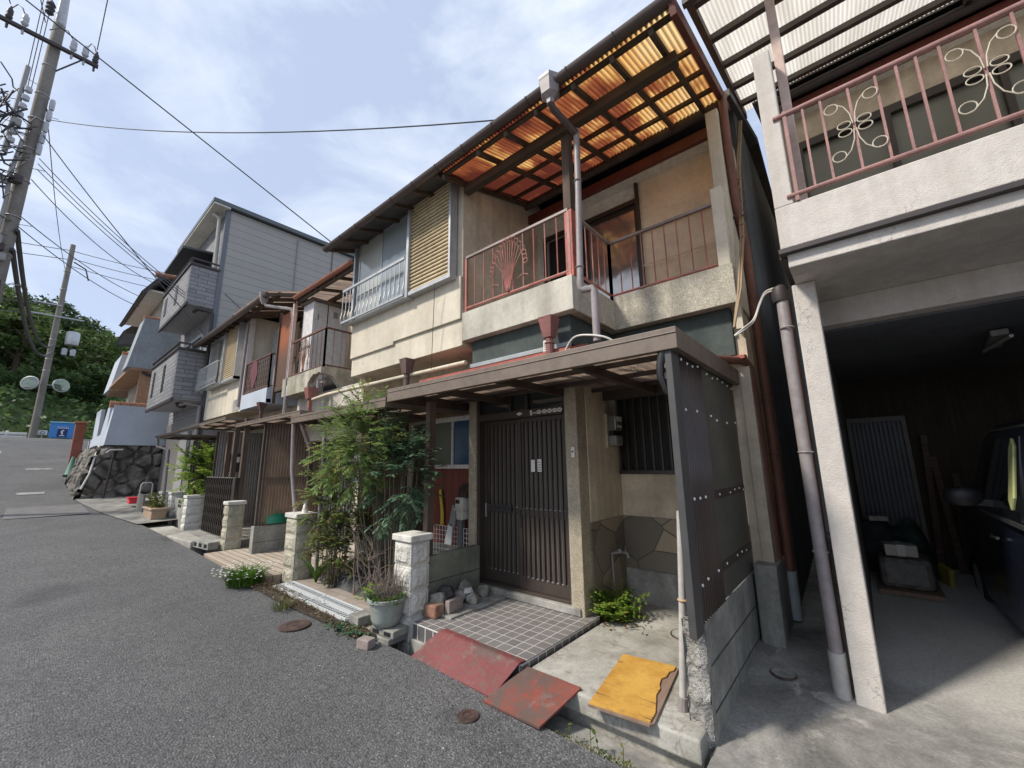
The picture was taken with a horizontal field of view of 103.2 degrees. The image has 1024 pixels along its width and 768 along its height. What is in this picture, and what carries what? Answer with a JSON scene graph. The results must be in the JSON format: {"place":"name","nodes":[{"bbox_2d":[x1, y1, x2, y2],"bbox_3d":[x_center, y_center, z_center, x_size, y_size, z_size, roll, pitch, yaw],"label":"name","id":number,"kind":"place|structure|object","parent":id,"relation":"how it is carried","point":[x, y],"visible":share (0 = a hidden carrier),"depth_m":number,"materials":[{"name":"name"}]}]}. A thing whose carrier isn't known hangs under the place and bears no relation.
{"place":"outdoors","nodes":[
{"label":"outdoors","id":0,"kind":"place"},
{"bbox_2d":[0,351,107,438],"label":"hillside","id":1,"kind":"structure","parent":0,"point":[91,415],"depth_m":27.87,"materials":[{"name":"plant"}]},
{"bbox_2d":[0,364,41,388],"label":"young tree","id":2,"kind":"object","parent":1,"relation":"on","point":[11,378],"visible":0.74,"depth_m":27.94,"materials":[{"name":"green plant"}]},
{"bbox_2d":[0,297,61,363],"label":"broadleaf tree","id":3,"kind":"object","parent":1,"relation":"on","point":[11,302],"visible":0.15,"depth_m":31.23,"materials":[{"name":"green plant"}]},
{"bbox_2d":[0,303,75,375],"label":"broadleaf tree","id":4,"kind":"object","parent":1,"relation":"on","point":[17,357],"visible":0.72,"depth_m":30.11,"materials":[{"name":"green plant"}]},
{"bbox_2d":[28,294,92,333],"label":"evergreen tree","id":5,"kind":"object","parent":1,"relation":"on","point":[68,309],"visible":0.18,"depth_m":40.58,"materials":[{"name":"green plant"}]},
{"bbox_2d":[0,346,126,438],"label":"vine cover","id":6,"kind":"object","parent":1,"relation":"on","point":[54,402],"visible":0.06,"depth_m":27.70,"materials":[{"name":"green plant"}]},
{"bbox_2d":[46,368,94,397],"bbox_3d":[-33.463,0.359,30.507,3.114,2.777,3.012,-5,-12,20],"label":"young tree","id":7,"kind":"object","parent":1,"relation":"on","point":[77,382],"visible":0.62,"depth_m":30.39,"materials":[{"name":"green plant"}]},
{"bbox_2d":[53,327,129,398],"bbox_3d":[-34.355,-1.158,33.585,5.122,6.764,6.064,-8,-13,31],"label":"broadleaf tree","id":8,"kind":"object","parent":1,"relation":"on","point":[100,351],"visible":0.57,"depth_m":32.73,"materials":[{"name":"green plant"}]},
{"bbox_2d":[68,363,123,406],"bbox_3d":[-32.391,0.457,32.988,5.423,4.924,5.246,-10,-14,39],"label":"young tree","id":9,"kind":"object","parent":1,"relation":"on","point":[99,388],"visible":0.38,"depth_m":31.71,"materials":[{"name":"green plant"}]},
{"bbox_2d":[78,481,86,496],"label":"ground","id":10,"kind":"structure","parent":0,"point":[80,491],"depth_m":15.21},
{"bbox_2d":[65,445,163,498],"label":"stone wall","id":11,"kind":"structure","parent":10,"relation":"on","point":[134,468],"depth_m":13.43,"materials":[{"name":"stone"}]},
{"bbox_2d":[92,326,138,438],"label":"blue house","id":12,"kind":"structure","parent":10,"relation":"on","point":[127,335],"depth_m":18.86,"materials":[{"name":"concrete"}]},
{"bbox_2d":[87,272,180,448],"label":"blue house","id":13,"kind":"structure","parent":10,"relation":"on","point":[130,421],"depth_m":14.82,"materials":[{"name":"paint"}]},
{"bbox_2d":[165,441,217,502],"bbox_3d":[-7.360,2.301,9.562,1.426,1.862,1.589,3,-12,-19],"label":"shrub","id":14,"kind":"object","parent":10,"relation":"on","point":[193,487],"visible":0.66,"depth_m":9.37,"materials":[{"name":"green plant"}]},
{"bbox_2d":[180,494,204,530],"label":"gate pillar","id":15,"kind":"structure","parent":10,"relation":"on","point":[192,513],"depth_m":8.96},
{"bbox_2d":[413,617,599,678],"bbox_3d":[-0.039,2.396,3.581,1.240,0.575,1.120,-10,-14,39],"label":"porch base","id":16,"kind":"object","parent":10,"relation":"on","point":[424,634],"visible":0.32,"depth_m":3.33,"materials":[{"name":"grey tile"}]},
{"bbox_2d":[441,590,505,619],"bbox_3d":[-0.459,2.244,4.039,0.420,0.140,0.760,-10,-14,39],"label":"planting bed","id":17,"kind":"object","parent":16,"relation":"on","point":[491,598],"visible":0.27,"depth_m":3.95,"materials":[{"name":"concrete"}]},
{"bbox_2d":[445,595,462,613],"bbox_3d":[-0.544,2.076,3.823,0.055,0.110,0.200,-8,-13,33],"label":"pink brick","id":18,"kind":"object","parent":17,"relation":"on","point":[453,604],"visible":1,"depth_m":3.79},
{"bbox_2d":[414,598,599,663],"bbox_3d":[-0.038,2.109,3.643,1.236,0.001,1.130,-10,-14,39],"label":"porch","id":19,"kind":"object","parent":16,"relation":"on","point":[524,630],"visible":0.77,"depth_m":3.50,"materials":[{"name":"grey tile"}]},
{"bbox_2d":[424,602,443,618],"bbox_3d":[-0.719,2.083,3.746,0.150,0.110,0.130,-8,-13,31],"label":"red brick","id":20,"kind":"object","parent":19,"relation":"on","point":[432,610],"visible":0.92,"depth_m":3.70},
{"bbox_2d":[479,583,581,616],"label":"step","id":21,"kind":"structure","parent":19,"relation":"on","point":[545,603],"depth_m":3.97,"materials":[{"name":"concrete"}]},
{"bbox_2d":[543,715,675,767],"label":"drain kerb","id":22,"kind":"structure","parent":10,"relation":"on","point":[638,759],"depth_m":2.35,"materials":[{"name":"concrete"}]},
{"bbox_2d":[74,494,176,523],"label":"forecourt","id":23,"kind":"structure","parent":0,"point":[120,507],"depth_m":10.74,"materials":[{"name":"concrete"}]},
{"bbox_2d":[142,491,169,522],"bbox_3d":[-8.496,2.905,9.685,1.080,0.691,0.436,-10,-14,39],"label":"planter trough","id":24,"kind":"object","parent":23,"relation":"on","point":[154,509],"visible":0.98,"depth_m":9.47,"materials":[{"name":"ceramic"}]},
{"bbox_2d":[186,441,218,494],"bbox_3d":[-7.411,2.527,10.043,0.142,2.200,1.040,-10,-14,39],"label":"corrugated screen","id":25,"kind":"object","parent":23,"relation":"on","point":[198,445],"visible":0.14,"depth_m":9.87,"materials":[{"name":"metal"}]},
{"bbox_2d":[145,197,354,494],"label":"grey house","id":26,"kind":"structure","parent":23,"relation":"on","point":[229,260],"depth_m":12.76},
{"bbox_2d":[172,426,188,490],"bbox_3d":[-9.848,2.415,12.031,0.900,2.250,0.045,-10,-14,39],"label":"door","id":27,"kind":"structure","parent":26,"relation":"in","point":[182,443],"depth_m":12.02,"materials":[{"name":"metal"}]},
{"bbox_2d":[140,522,202,554],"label":"path","id":28,"kind":"structure","parent":0,"point":[179,536],"depth_m":8.02,"materials":[{"name":"concrete"}]},
{"bbox_2d":[186,525,253,555],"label":"path","id":29,"kind":"structure","parent":0,"point":[245,537],"depth_m":7.87,"materials":[{"name":"concrete"}]},
{"bbox_2d":[200,476,239,536],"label":"folding gate","id":30,"kind":"structure","parent":29,"relation":"on","point":[219,491],"depth_m":8.05,"materials":[{"name":"brown metal"}]},
{"bbox_2d":[219,500,246,550],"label":"gate pillar","id":31,"kind":"structure","parent":29,"relation":"on","point":[232,524],"depth_m":7.15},
{"bbox_2d":[212,431,262,525],"bbox_3d":[-6.309,2.288,9.289,0.142,2.350,1.010,-10,-14,39],"label":"corrugated screen","id":32,"kind":"object","parent":29,"relation":"on","point":[252,469],"visible":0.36,"depth_m":9.42,"materials":[{"name":"metal"}]},
{"bbox_2d":[192,291,341,519],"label":"terrace house","id":33,"kind":"structure","parent":29,"relation":"on","point":[240,367],"depth_m":9.70,"materials":[{"name":"beige paint"}]},
{"bbox_2d":[155,425,232,505],"bbox_3d":[-7.079,2.215,9.407,4.100,2.160,1.450,-10,-14,39],"label":"entrance canopy","id":34,"kind":"object","parent":33,"relation":"attached to","point":[173,435],"visible":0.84,"depth_m":9.85,"materials":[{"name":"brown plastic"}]},
{"bbox_2d":[205,333,224,390],"bbox_3d":[-7.832,-0.574,10.830,1.400,1.360,0.140,-10,-14,39],"label":"window","id":35,"kind":"structure","parent":33,"relation":"in","point":[220,340],"depth_m":10.98,"materials":[{"name":"metal"}]},
{"bbox_2d":[189,417,256,499],"bbox_3d":[-6.070,2.009,8.896,3.340,2.340,1.206,-10,-14,39],"label":"entrance canopy","id":36,"kind":"object","parent":33,"relation":"attached to","point":[226,423],"visible":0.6,"depth_m":8.01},
{"bbox_2d":[204,544,349,586],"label":"deck path","id":37,"kind":"structure","parent":0,"point":[232,557],"depth_m":6.27,"materials":[{"name":"brown wood"}]},
{"bbox_2d":[248,423,321,553],"bbox_3d":[-3.969,1.891,7.295,0.142,2.300,1.120,-10,-14,39],"label":"corrugated screen","id":38,"kind":"object","parent":37,"relation":"on","point":[274,492],"visible":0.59,"depth_m":7.09,"materials":[{"name":"metal"}]},
{"bbox_2d":[271,259,359,553],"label":"terrace house","id":39,"kind":"structure","parent":37,"relation":"on","point":[325,362],"depth_m":7.67,"materials":[{"name":"beige paint"}]},
{"bbox_2d":[236,410,314,428],"bbox_3d":[-3.912,0.692,7.382,2.900,0.075,1.106,-10,-14,39],"label":"entrance canopy","id":40,"kind":"object","parent":39,"relation":"attached to","point":[285,418],"visible":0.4,"depth_m":7.06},
{"bbox_2d":[320,438,356,553],"bbox_3d":[-3.005,1.868,7.040,1.100,1.880,0.060,-10,-14,39],"label":"sliding door","id":41,"kind":"structure","parent":39,"relation":"in","point":[356,438],"depth_m":6.94,"materials":[{"name":"wood"}]},
{"bbox_2d":[0,437,621,767],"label":"road","id":42,"kind":"structure","parent":0,"point":[125,644],"depth_m":2.95,"materials":[{"name":"asphalt"}]},
{"bbox_2d":[3,504,88,518],"bbox_3d":[-11.764,3.206,10.269,2.600,0.087,1.350,-10,-14,39],"label":"road repair patch","id":43,"kind":"object","parent":42,"relation":"on","point":[30,512],"visible":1,"depth_m":10.15,"materials":[{"name":"asphalt"}]},
{"bbox_2d":[0,0,98,303],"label":"utility pole","id":44,"kind":"object","parent":42,"relation":"on","point":[29,147],"visible":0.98,"depth_m":10.82,"materials":[{"name":"concrete"}]},
{"bbox_2d":[9,248,51,356],"bbox_3d":[-20.039,-2.372,17.172,20.100,2.004,0.100,-11,-15,42],"label":"cable bundle","id":45,"kind":"object","parent":44,"relation":"hanging from","point":[14,265],"visible":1,"depth_m":12.34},
{"bbox_2d":[14,228,53,347],"bbox_3d":[-20.045,-2.841,17.264,20.100,1.948,0.100,-11,-15,42],"label":"cable bundle","id":46,"kind":"object","parent":44,"relation":"hanging from","point":[21,268],"visible":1,"depth_m":12.44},
{"bbox_2d":[43,135,204,334],"bbox_3d":[-10.539,-4.022,11.067,4.506,5.449,0.024,2,-11,-14],"label":"power line","id":47,"kind":"object","parent":44,"relation":"attached to","point":[121,236],"visible":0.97,"depth_m":11.04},
{"bbox_2d":[51,119,494,132],"bbox_3d":[-6.370,-5.561,8.517,13.867,4.780,0.020,-5,-12,20],"label":"power line","id":48,"kind":"object","parent":44,"relation":"attached to","point":[298,131],"visible":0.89,"depth_m":7.25,"materials":[{"name":"rubber"}]},
{"bbox_2d":[20,244,88,437],"bbox_3d":[-27.356,-2.680,24.194,0.780,12.400,2.200,-10,-14,39],"label":"utility pole","id":49,"kind":"object","parent":42,"relation":"on","point":[72,338],"visible":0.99,"depth_m":24.16,"materials":[{"name":"concrete"}]},
{"bbox_2d":[48,421,74,438],"bbox_3d":[-26.728,2.881,24.123,0.170,1.240,1.120,-10,-14,39],"label":"sign board","id":50,"kind":"object","parent":42,"relation":"on","point":[61,430],"visible":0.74,"depth_m":24.09,"materials":[{"name":"metal"}]},
{"bbox_2d":[67,421,88,466],"bbox_3d":[-17.709,2.620,16.503,0.500,2.180,0.400,-10,-14,39],"label":"red gate post","id":51,"kind":"object","parent":42,"relation":"on","point":[77,439],"visible":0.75,"depth_m":16.44,"materials":[{"name":"metal"}]},
{"bbox_2d":[211,559,276,587],"bbox_3d":[-3.340,2.369,5.095,0.766,0.258,0.761,-10,-14,39],"label":"flower clump","id":52,"kind":"object","parent":42,"relation":"on","point":[240,577],"visible":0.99,"depth_m":5.03,"materials":[{"name":"green plant"}]},
{"bbox_2d":[278,619,310,631],"bbox_3d":[-2.053,2.277,3.835,0.280,0.011,0.280,-10,-14,39],"label":"manhole cover","id":53,"kind":"object","parent":42,"relation":"on","point":[293,625],"visible":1,"depth_m":3.81,"materials":[{"name":"metal"}]},
{"bbox_2d":[272,581,326,602],"bbox_3d":[-2.515,2.441,4.784,0.908,0.032,0.250,-10,-14,39],"label":"drain grating","id":54,"kind":"object","parent":42,"relation":"on","point":[308,592],"visible":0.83,"depth_m":4.75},
{"bbox_2d":[250,582,376,638],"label":"verge","id":55,"kind":"structure","parent":42,"relation":"on","point":[298,608],"depth_m":4.21,"materials":[{"name":"soil"}]},
{"bbox_2d":[243,578,370,637],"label":"dead leaves","id":56,"kind":"object","parent":55,"relation":"on","point":[283,591],"visible":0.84,"depth_m":4.38,"materials":[{"name":"brown plant"}]},
{"bbox_2d":[320,614,378,639],"bbox_3d":[-1.517,2.234,3.720,0.952,0.067,0.233,-10,-14,39],"label":"ground creeper","id":57,"kind":"object","parent":55,"relation":"on","point":[356,631],"visible":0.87,"depth_m":3.70,"materials":[{"name":"green plant"}]},
{"bbox_2d":[349,609,372,627],"bbox_3d":[-1.430,2.241,3.851,0.180,0.120,0.160,-11,-15,42],"label":"concrete block","id":58,"kind":"object","parent":55,"relation":"on","point":[361,618],"depth_m":3.81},
{"bbox_2d":[305,595,363,620],"bbox_3d":[-1.833,2.321,4.217,0.878,0.032,0.250,-10,-14,39],"label":"drain grating","id":59,"kind":"object","parent":42,"relation":"on","point":[336,606],"visible":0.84,"depth_m":4.20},
{"bbox_2d":[366,626,406,645],"bbox_3d":[-1.158,2.250,3.655,0.420,0.050,0.200,-9,-14,37],"label":"concrete block","id":60,"kind":"object","parent":42,"relation":"on","point":[386,641],"depth_m":3.52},
{"bbox_2d":[371,623,408,638],"bbox_3d":[-1.093,2.185,3.621,0.300,0.060,0.184,-8,-13,33],"label":"concrete block","id":61,"kind":"object","parent":60,"relation":"on","point":[397,630],"depth_m":3.55,"materials":[{"name":"grey concrete"}]},
{"bbox_2d":[355,544,406,627],"bbox_3d":[-1.154,1.841,3.747,0.503,0.663,0.458,-4,-11,14],"label":"plant pot","id":62,"kind":"object","parent":61,"relation":"on","point":[386,604],"visible":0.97,"depth_m":3.60,"materials":[{"name":"ceramic"}]},
{"bbox_2d":[457,709,478,722],"bbox_3d":[-0.272,2.046,2.507,0.139,0.011,0.139,-10,-14,39],"label":"manhole cover","id":63,"kind":"object","parent":42,"relation":"on","point":[467,715],"visible":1,"depth_m":2.49,"materials":[{"name":"metal"}]},
{"bbox_2d":[412,628,525,696],"bbox_3d":[-0.360,2.075,3.066,1.004,0.177,0.253,-10,-15,41],"label":"ramp plate","id":64,"kind":"object","parent":42,"relation":"on","point":[482,668],"visible":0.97,"depth_m":3.01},
{"bbox_2d":[483,666,581,728],"bbox_3d":[0.126,1.997,2.609,0.550,0.135,0.325,-10,-14,39],"label":"ramp plate","id":65,"kind":"object","parent":42,"relation":"on","point":[535,698],"visible":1,"depth_m":2.59,"materials":[{"name":"red metal"}]},
{"bbox_2d":[543,725,645,767],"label":"moss","id":66,"kind":"object","parent":42,"relation":"on","point":[587,748],"visible":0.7,"depth_m":2.22,"materials":[{"name":"green plant"}]},
{"bbox_2d":[296,574,392,646],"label":"path","id":67,"kind":"structure","parent":0,"point":[343,595],"depth_m":4.69,"materials":[{"name":"brown concrete"}]},
{"bbox_2d":[281,511,316,582],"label":"gate pillar","id":68,"kind":"structure","parent":67,"relation":"on","point":[296,537],"depth_m":5.33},
{"bbox_2d":[297,505,376,587],"bbox_3d":[-2.143,2.007,5.054,1.105,0.958,0.919,-2,-11,4],"label":"bush","id":69,"kind":"object","parent":67,"relation":"on","point":[337,560],"visible":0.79,"depth_m":4.93,"materials":[{"name":"green plant"}]},
{"bbox_2d":[292,438,381,583],"bbox_3d":[-2.300,1.600,5.245,1.417,1.800,0.882,-10,-14,39],"label":"nandina shrub","id":70,"kind":"object","parent":67,"relation":"on","point":[336,507],"visible":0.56,"depth_m":5.13,"materials":[{"name":"green plant"}]},
{"bbox_2d":[318,571,390,597],"bbox_3d":[-1.877,2.394,5.009,1.350,0.176,0.500,-10,-14,39],"label":"stone edging","id":71,"kind":"object","parent":67,"relation":"on","point":[345,583],"visible":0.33,"depth_m":4.81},
{"bbox_2d":[299,378,411,591],"bbox_3d":[-1.765,1.127,4.569,1.620,2.455,1.022,-10,-14,39],"label":"nandina shrub","id":72,"kind":"object","parent":67,"relation":"on","point":[364,422],"visible":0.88,"depth_m":4.53,"materials":[{"name":"green plant"}]},
{"bbox_2d":[341,515,392,601],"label":"bare branches","id":73,"kind":"object","parent":67,"relation":"on","point":[358,552],"visible":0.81,"depth_m":4.52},
{"bbox_2d":[357,420,409,576],"bbox_3d":[-1.724,1.602,5.589,0.142,2.150,0.710,-10,-14,39],"label":"corrugated screen","id":74,"kind":"object","parent":67,"relation":"on","point":[398,481],"visible":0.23,"depth_m":5.47,"materials":[{"name":"metal"}]},
{"bbox_2d":[352,408,447,589],"bbox_3d":[-1.213,1.276,4.324,1.214,2.052,0.920,-10,-14,39],"label":"nandina shrub","id":75,"kind":"object","parent":67,"relation":"on","point":[407,510],"visible":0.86,"depth_m":4.27,"materials":[{"name":"green plant"}]},
{"bbox_2d":[391,530,432,654],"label":"gate pillar","id":76,"kind":"structure","parent":67,"relation":"on","point":[414,546],"depth_m":3.76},
{"bbox_2d":[0,0,770,336],"label":"sky","id":77,"kind":"structure","parent":0,"point":[214,65],"materials":[{"name":"blue"}]},
{"bbox_2d":[531,602,709,767],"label":"apron","id":78,"kind":"object","parent":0,"point":[673,736],"visible":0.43,"depth_m":2.72,"materials":[{"name":"concrete"}]},
{"bbox_2d":[311,0,829,647],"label":"terrace house","id":79,"kind":"structure","parent":78,"relation":"on","point":[615,184],"depth_m":4.37,"materials":[{"name":"beige paint"}]},
{"bbox_2d":[26,0,330,241],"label":"power line","id":80,"kind":"object","parent":79,"relation":"attached to","point":[171,115],"visible":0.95,"depth_m":5.46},
{"bbox_2d":[290,397,464,569],"bbox_3d":[-1.887,1.407,5.402,2.496,2.066,1.256,-10,-14,39],"label":"entrance canopy","id":81,"kind":"object","parent":79,"relation":"attached to","point":[417,413],"visible":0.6,"depth_m":5.38,"materials":[{"name":"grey wood"}]},
{"bbox_2d":[349,214,410,325],"bbox_3d":[-1.893,-1.670,5.964,1.530,1.380,0.172,-10,-14,39],"label":"window","id":82,"kind":"structure","parent":79,"relation":"in","point":[388,247],"depth_m":5.96,"materials":[{"name":"metal"}]},
{"bbox_2d":[412,426,425,530],"bbox_3d":[-1.255,1.582,5.702,0.440,1.980,0.040,-10,-14,39],"label":"side door","id":83,"kind":"structure","parent":79,"relation":"in","point":[419,526],"depth_m":5.79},
{"bbox_2d":[435,410,468,468],"bbox_3d":[-0.780,0.736,5.307,0.890,0.725,0.090,-10,-14,39],"label":"window","id":84,"kind":"structure","parent":79,"relation":"in","point":[452,431],"depth_m":5.29,"materials":[{"name":"glass"}]},
{"bbox_2d":[428,544,479,593],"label":"wall","id":85,"kind":"structure","parent":79,"relation":"attached to","point":[455,567],"depth_m":4.25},
{"bbox_2d":[454,483,468,519],"bbox_3d":[-0.579,1.413,4.892,0.162,0.422,0.190,-10,-14,39],"label":"gas meter","id":86,"kind":"object","parent":79,"relation":"attached to","point":[462,503],"visible":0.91,"depth_m":4.83,"materials":[{"name":"grey plastic"}]},
{"bbox_2d":[444,505,464,547],"bbox_3d":[-0.698,1.759,4.928,0.279,0.570,0.090,-10,-14,39],"label":"dustpan","id":87,"kind":"object","parent":86,"relation":"attached to","point":[451,526],"visible":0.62,"depth_m":4.89,"materials":[{"name":"plastic"}]},
{"bbox_2d":[485,419,519,585],"bbox_3d":[-0.097,1.297,4.586,0.595,1.766,0.072,-10,-14,39],"label":"sliding door","id":88,"kind":"structure","parent":79,"relation":"in","point":[502,557],"depth_m":4.60,"materials":[{"name":"brown wood"}]},
{"bbox_2d":[517,414,569,599],"bbox_3d":[0.321,1.216,4.203,0.638,1.766,0.047,-10,-14,39],"label":"sliding door","id":89,"kind":"structure","parent":79,"relation":"in","point":[543,539],"depth_m":4.19,"materials":[{"name":"wood"}]},
{"bbox_2d":[387,326,739,640],"bbox_3d":[0.363,0.813,3.828,3.025,1.725,1.646,-10,-14,39],"label":"entrance canopy","id":90,"kind":"object","parent":79,"relation":"attached to","point":[640,365],"visible":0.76,"depth_m":3.13,"materials":[{"name":"brown wood"}]},
{"bbox_2d":[543,182,645,298],"bbox_3d":[1.057,-1.446,5.416,1.460,2.010,0.130,-10,-14,39],"label":"balcony door","id":91,"kind":"structure","parent":79,"relation":"in","point":[627,221],"depth_m":5.25,"materials":[{"name":"brown metal"}]},
{"bbox_2d":[604,413,622,447],"bbox_3d":[1.121,0.507,4.415,0.128,0.370,0.230,-10,-14,39],"label":"electric meter","id":92,"kind":"object","parent":79,"relation":"attached to","point":[613,428],"visible":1,"depth_m":4.35,"materials":[{"name":"beige plastic"}]},
{"bbox_2d":[619,395,674,469],"bbox_3d":[1.537,0.529,4.398,0.750,0.850,0.010,-10,-14,39],"label":"recess window","id":93,"kind":"structure","parent":79,"relation":"in","point":[663,411],"depth_m":4.44,"materials":[{"name":"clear glass"}]},
{"bbox_2d":[587,580,649,621],"bbox_3d":[0.959,2.006,3.746,0.514,0.309,0.620,-10,-14,39],"label":"fern clump","id":94,"kind":"object","parent":78,"relation":"on","point":[615,609],"visible":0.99,"depth_m":3.71,"materials":[{"name":"green plant"}]},
{"bbox_2d":[588,654,678,726],"bbox_3d":[0.792,1.925,2.596,0.388,0.022,0.736,-8,-13,31],"label":"yellow board","id":95,"kind":"object","parent":78,"relation":"on","point":[634,689],"visible":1,"depth_m":2.52,"materials":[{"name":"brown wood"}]},
{"bbox_2d":[676,511,687,712],"bbox_3d":[1.006,1.334,2.419,0.062,1.119,0.145,8,-14,-36],"label":"white pipe","id":96,"kind":"object","parent":78,"relation":"on","point":[682,695],"visible":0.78,"depth_m":2.39,"materials":[{"name":"plastic"}]},
{"bbox_2d":[681,570,761,761],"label":"block wall","id":97,"kind":"structure","parent":78,"relation":"on","point":[719,654],"depth_m":2.39,"materials":[{"name":"concrete"}]},
{"bbox_2d":[677,353,753,623],"bbox_3d":[1.493,0.658,2.945,0.069,1.570,1.470,-10,-14,39],"label":"side screen","id":98,"kind":"object","parent":97,"relation":"on","point":[724,552],"visible":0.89,"depth_m":2.79,"materials":[{"name":"metal"}]},
{"bbox_2d":[707,532,1023,767],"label":"driveway","id":99,"kind":"structure","parent":0,"point":[952,670],"depth_m":2.49,"materials":[{"name":"concrete"}]},
{"bbox_2d":[770,667,797,679],"bbox_3d":[1.827,1.946,2.733,0.157,0.011,0.157,-10,-14,39],"label":"manhole cover","id":100,"kind":"object","parent":99,"relation":"on","point":[783,673],"visible":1,"depth_m":2.72,"materials":[{"name":"metal"}]},
{"bbox_2d":[681,0,1023,713],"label":"garage house","id":101,"kind":"structure","parent":99,"relation":"on","point":[893,133],"depth_m":3.06,"materials":[{"name":"paint"}]},
{"bbox_2d":[799,50,1023,197],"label":"balcony window","id":102,"kind":"structure","parent":101,"relation":"in","point":[940,107],"depth_m":4.13,"materials":[{"name":"brown metal"}]},
{"bbox_2d":[982,328,1013,352],"bbox_3d":[4.115,-0.365,3.450,0.122,0.079,0.603,-11,-15,43],"label":"ceiling lamp","id":103,"kind":"object","parent":101,"relation":"attached to","point":[997,338],"visible":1,"depth_m":3.33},
{"bbox_2d":[862,519,894,572],"bbox_3d":[4.253,1.864,4.722,0.340,0.580,0.340,-10,-14,39],"label":"dark sack","id":104,"kind":"object","parent":99,"relation":"on","point":[875,533],"visible":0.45,"depth_m":4.64,"materials":[{"name":"plastic"}]},
{"bbox_2d":[846,415,929,543],"bbox_3d":[4.608,1.363,4.971,0.560,1.910,0.075,-10,-14,39],"label":"leaning grille","id":105,"kind":"object","parent":99,"relation":"on","point":[885,471],"visible":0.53,"depth_m":5.02,"materials":[{"name":"grey metal"}]},
{"bbox_2d":[868,518,946,602],"bbox_3d":[4.157,1.869,4.337,0.620,0.786,1.000,-10,-14,39],"label":"stored machine","id":106,"kind":"object","parent":99,"relation":"on","point":[912,577],"visible":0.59,"depth_m":4.07,"materials":[{"name":"grey metal"}]},
{"bbox_2d":[880,541,918,557],"bbox_3d":[3.973,1.692,4.169,0.250,0.113,0.222,-8,-13,34],"label":"wrapped box","id":107,"kind":"object","parent":106,"relation":"on","point":[898,548],"visible":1,"depth_m":4.10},
{"bbox_2d":[920,435,970,574],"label":"leaning boards","id":108,"kind":"object","parent":99,"relation":"on","point":[930,463],"visible":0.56,"depth_m":4.65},
{"bbox_2d":[938,562,956,587],"bbox_3d":[4.509,2.054,4.200,0.050,0.363,0.262,-5,-12,23],"label":"olive bag","id":109,"kind":"object","parent":99,"relation":"on","point":[947,573],"visible":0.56,"depth_m":4.16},
{"bbox_2d":[943,419,1023,633],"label":"parked car","id":110,"kind":"object","parent":99,"relation":"on","point":[990,509],"visible":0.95,"depth_m":3.10,"materials":[{"name":"blue paint"}]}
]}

